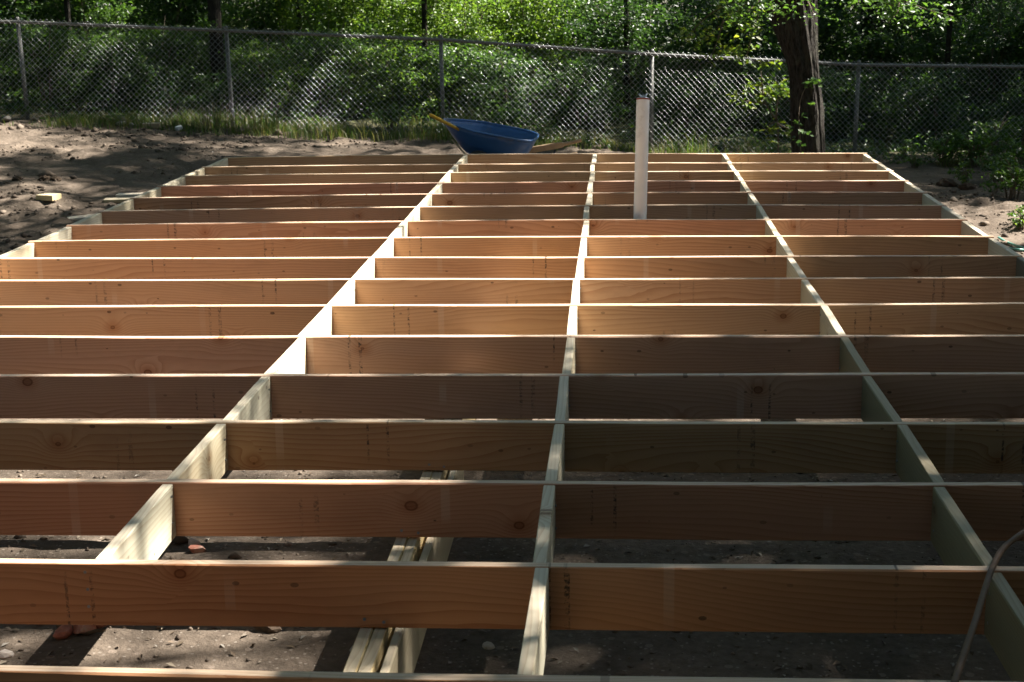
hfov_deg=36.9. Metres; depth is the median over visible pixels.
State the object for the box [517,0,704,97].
shrub
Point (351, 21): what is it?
shrub
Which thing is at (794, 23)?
shade tree
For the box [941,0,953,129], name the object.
woodland tree
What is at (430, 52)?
shrub
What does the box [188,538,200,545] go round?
brick chunk
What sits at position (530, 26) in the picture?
shrub
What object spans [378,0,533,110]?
shrub
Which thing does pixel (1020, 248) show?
garden hose
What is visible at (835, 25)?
shrub
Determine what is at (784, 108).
shrub
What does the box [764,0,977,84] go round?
shrub
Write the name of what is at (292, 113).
ground cover
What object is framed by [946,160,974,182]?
weed
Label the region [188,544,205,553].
brick chunk
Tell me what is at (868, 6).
woodland tree
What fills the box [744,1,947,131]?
shrub
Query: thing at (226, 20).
shrub
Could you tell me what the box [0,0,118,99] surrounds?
shrub
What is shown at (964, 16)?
shrub
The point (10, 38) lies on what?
shrub
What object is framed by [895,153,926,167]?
weed
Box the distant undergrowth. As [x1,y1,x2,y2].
[34,0,1023,90]
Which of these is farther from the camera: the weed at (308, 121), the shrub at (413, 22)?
the shrub at (413, 22)
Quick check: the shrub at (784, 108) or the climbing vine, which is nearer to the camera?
the climbing vine
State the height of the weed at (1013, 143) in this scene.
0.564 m
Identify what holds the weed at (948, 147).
on the ground at (922, 657)
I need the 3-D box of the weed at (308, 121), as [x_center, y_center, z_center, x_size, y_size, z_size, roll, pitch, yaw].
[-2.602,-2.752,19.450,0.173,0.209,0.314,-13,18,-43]
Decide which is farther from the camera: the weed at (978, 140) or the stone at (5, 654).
the weed at (978, 140)
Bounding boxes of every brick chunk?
[53,625,72,638]
[73,625,95,633]
[96,625,106,628]
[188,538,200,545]
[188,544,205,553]
[253,626,281,632]
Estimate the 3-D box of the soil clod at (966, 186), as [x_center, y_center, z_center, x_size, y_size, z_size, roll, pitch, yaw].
[4.756,-1.610,16.075,0.188,0.118,0.194,-8,15,-27]
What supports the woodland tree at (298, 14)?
on the ground at (922, 657)
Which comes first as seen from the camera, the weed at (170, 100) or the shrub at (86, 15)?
the weed at (170, 100)
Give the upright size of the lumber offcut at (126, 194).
0.025 m
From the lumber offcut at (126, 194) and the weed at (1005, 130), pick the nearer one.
the lumber offcut at (126, 194)
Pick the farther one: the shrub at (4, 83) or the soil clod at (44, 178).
the shrub at (4, 83)
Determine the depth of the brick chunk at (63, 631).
4.93 m
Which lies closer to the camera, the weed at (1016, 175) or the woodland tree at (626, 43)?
the weed at (1016, 175)
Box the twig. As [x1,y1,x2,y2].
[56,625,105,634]
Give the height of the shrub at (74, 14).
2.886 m
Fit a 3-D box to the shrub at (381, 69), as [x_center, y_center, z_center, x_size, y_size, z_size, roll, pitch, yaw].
[-1.660,-3.608,21.135,1.948,1.269,1.884,-8,15,-30]
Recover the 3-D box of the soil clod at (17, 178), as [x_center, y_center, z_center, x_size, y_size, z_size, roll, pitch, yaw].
[-4.739,-1.549,14.673,0.098,0.065,0.129,-2,13,-4]
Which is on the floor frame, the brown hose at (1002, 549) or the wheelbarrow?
the brown hose at (1002, 549)
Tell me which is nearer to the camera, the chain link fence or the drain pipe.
the drain pipe
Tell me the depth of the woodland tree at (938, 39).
29.11 m
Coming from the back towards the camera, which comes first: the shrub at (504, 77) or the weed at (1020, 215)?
the shrub at (504, 77)
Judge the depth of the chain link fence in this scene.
19.07 m
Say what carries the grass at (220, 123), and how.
on the ground at (922, 657)
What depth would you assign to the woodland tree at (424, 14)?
22.24 m
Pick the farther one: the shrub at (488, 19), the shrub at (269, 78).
the shrub at (488, 19)
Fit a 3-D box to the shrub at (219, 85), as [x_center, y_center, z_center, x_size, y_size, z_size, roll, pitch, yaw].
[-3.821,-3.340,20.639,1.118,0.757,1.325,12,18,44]
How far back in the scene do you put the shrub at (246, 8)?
23.06 m
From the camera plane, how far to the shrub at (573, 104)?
21.58 m
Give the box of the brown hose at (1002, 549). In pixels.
[951,529,1023,681]
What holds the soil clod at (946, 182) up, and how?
on the ground at (922, 657)
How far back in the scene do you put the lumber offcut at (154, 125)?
18.70 m
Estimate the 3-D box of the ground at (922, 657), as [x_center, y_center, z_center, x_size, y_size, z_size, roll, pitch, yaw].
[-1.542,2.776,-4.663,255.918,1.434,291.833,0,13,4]
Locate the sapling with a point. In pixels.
(765, 90)
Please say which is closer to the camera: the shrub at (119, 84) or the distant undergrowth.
the shrub at (119, 84)
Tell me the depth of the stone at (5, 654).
4.78 m
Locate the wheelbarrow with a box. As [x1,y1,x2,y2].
[443,118,581,153]
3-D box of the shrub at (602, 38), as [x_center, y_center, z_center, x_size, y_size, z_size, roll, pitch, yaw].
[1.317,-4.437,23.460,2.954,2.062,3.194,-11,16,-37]
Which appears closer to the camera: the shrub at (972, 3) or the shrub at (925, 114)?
the shrub at (925, 114)
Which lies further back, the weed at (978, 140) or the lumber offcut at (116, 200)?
the weed at (978, 140)
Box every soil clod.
[12,176,21,180]
[38,175,49,180]
[50,176,61,180]
[936,178,957,186]
[957,182,976,189]
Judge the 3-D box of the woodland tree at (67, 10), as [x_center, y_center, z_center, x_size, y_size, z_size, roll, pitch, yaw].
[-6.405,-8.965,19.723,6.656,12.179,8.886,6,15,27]
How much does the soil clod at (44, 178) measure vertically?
0.070 m
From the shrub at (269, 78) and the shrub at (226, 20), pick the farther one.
the shrub at (226, 20)
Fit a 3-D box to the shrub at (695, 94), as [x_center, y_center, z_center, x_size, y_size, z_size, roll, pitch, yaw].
[2.587,-3.353,21.502,1.966,1.092,1.844,-3,13,-8]
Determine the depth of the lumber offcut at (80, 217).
13.01 m
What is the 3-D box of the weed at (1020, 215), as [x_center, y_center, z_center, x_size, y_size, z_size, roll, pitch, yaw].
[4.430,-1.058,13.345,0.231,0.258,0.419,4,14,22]
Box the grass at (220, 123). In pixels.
[0,90,1022,167]
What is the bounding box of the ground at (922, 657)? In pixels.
[0,5,1023,680]
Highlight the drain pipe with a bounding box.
[633,93,649,218]
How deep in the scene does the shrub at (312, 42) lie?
21.18 m
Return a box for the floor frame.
[0,153,1023,681]
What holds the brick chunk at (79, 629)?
on the ground at (922, 657)
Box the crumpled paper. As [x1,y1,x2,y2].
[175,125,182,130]
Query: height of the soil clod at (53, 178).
0.066 m
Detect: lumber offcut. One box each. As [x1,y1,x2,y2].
[36,193,61,200]
[67,214,92,219]
[103,197,132,202]
[116,193,141,197]
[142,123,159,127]
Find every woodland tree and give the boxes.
[1,0,53,81]
[64,0,76,83]
[207,0,227,107]
[295,1,302,86]
[421,0,429,109]
[623,0,629,118]
[860,0,883,122]
[924,2,945,63]
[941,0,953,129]
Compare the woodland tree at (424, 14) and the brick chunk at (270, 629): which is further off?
the woodland tree at (424, 14)
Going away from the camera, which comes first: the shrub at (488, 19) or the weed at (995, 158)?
the weed at (995, 158)
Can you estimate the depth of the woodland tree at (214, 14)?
21.61 m
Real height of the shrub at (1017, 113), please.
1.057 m
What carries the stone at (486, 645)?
on the ground at (922, 657)
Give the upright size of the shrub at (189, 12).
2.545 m
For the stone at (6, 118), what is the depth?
18.78 m
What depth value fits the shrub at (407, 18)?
26.76 m
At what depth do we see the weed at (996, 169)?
16.35 m
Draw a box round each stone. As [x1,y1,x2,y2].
[0,649,13,658]
[2,116,10,121]
[482,641,494,649]
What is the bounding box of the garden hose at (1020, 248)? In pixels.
[997,236,1023,250]
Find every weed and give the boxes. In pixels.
[147,89,194,113]
[300,116,316,127]
[372,103,415,129]
[895,139,920,157]
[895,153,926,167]
[921,132,980,165]
[936,129,1004,166]
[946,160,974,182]
[969,111,1023,156]
[972,149,1021,181]
[980,157,1023,200]
[984,148,1023,195]
[989,135,1023,170]
[1007,205,1023,230]
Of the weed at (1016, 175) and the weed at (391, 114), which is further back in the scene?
the weed at (391, 114)
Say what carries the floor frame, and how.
on the ground at (922, 657)
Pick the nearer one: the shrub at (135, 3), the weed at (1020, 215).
the weed at (1020, 215)
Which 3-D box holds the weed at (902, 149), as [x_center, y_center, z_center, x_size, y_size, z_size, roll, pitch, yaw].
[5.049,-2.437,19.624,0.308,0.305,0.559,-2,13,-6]
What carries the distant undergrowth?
on the ground at (922, 657)
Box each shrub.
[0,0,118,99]
[0,0,134,75]
[0,18,139,107]
[0,61,10,87]
[16,0,153,85]
[47,0,260,90]
[52,41,187,111]
[61,16,235,106]
[91,0,200,63]
[136,0,260,84]
[180,64,266,116]
[197,0,351,96]
[218,39,341,117]
[219,19,385,117]
[241,0,394,82]
[246,0,436,112]
[314,33,456,119]
[329,0,480,80]
[335,0,483,104]
[364,34,527,120]
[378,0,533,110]
[444,0,587,92]
[444,45,557,124]
[472,0,617,112]
[486,0,695,116]
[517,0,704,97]
[520,52,645,130]
[541,0,710,118]
[629,62,764,136]
[633,0,835,123]
[657,0,844,102]
[672,0,894,124]
[706,53,831,138]
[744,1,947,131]
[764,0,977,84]
[820,65,910,141]
[822,0,1001,129]
[863,63,1013,143]
[902,0,1023,132]
[905,0,1023,103]
[938,0,1023,119]
[965,74,1023,141]
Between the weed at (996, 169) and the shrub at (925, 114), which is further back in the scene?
the shrub at (925, 114)
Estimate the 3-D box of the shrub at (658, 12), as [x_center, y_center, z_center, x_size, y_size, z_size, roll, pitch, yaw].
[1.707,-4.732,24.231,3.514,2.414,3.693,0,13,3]
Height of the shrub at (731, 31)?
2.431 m
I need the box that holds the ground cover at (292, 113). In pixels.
[0,61,1023,164]
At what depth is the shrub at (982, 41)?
22.95 m
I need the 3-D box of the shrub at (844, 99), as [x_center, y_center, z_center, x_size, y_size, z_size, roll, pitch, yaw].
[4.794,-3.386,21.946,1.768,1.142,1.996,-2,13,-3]
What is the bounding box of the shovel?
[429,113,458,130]
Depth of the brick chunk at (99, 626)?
5.00 m
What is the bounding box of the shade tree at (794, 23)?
[670,0,962,152]
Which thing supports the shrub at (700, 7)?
on the ground at (922, 657)
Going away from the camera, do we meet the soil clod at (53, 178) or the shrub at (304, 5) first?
the soil clod at (53, 178)
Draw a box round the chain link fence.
[0,17,1023,162]
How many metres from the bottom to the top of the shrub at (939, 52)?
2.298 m
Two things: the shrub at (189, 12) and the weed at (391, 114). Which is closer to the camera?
the weed at (391, 114)
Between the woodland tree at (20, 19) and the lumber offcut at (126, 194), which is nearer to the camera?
the lumber offcut at (126, 194)
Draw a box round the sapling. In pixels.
[727,59,790,152]
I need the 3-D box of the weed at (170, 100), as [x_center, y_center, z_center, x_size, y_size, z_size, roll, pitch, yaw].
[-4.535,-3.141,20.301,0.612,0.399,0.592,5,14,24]
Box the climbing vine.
[789,77,823,152]
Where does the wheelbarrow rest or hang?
on the ground at (922, 657)

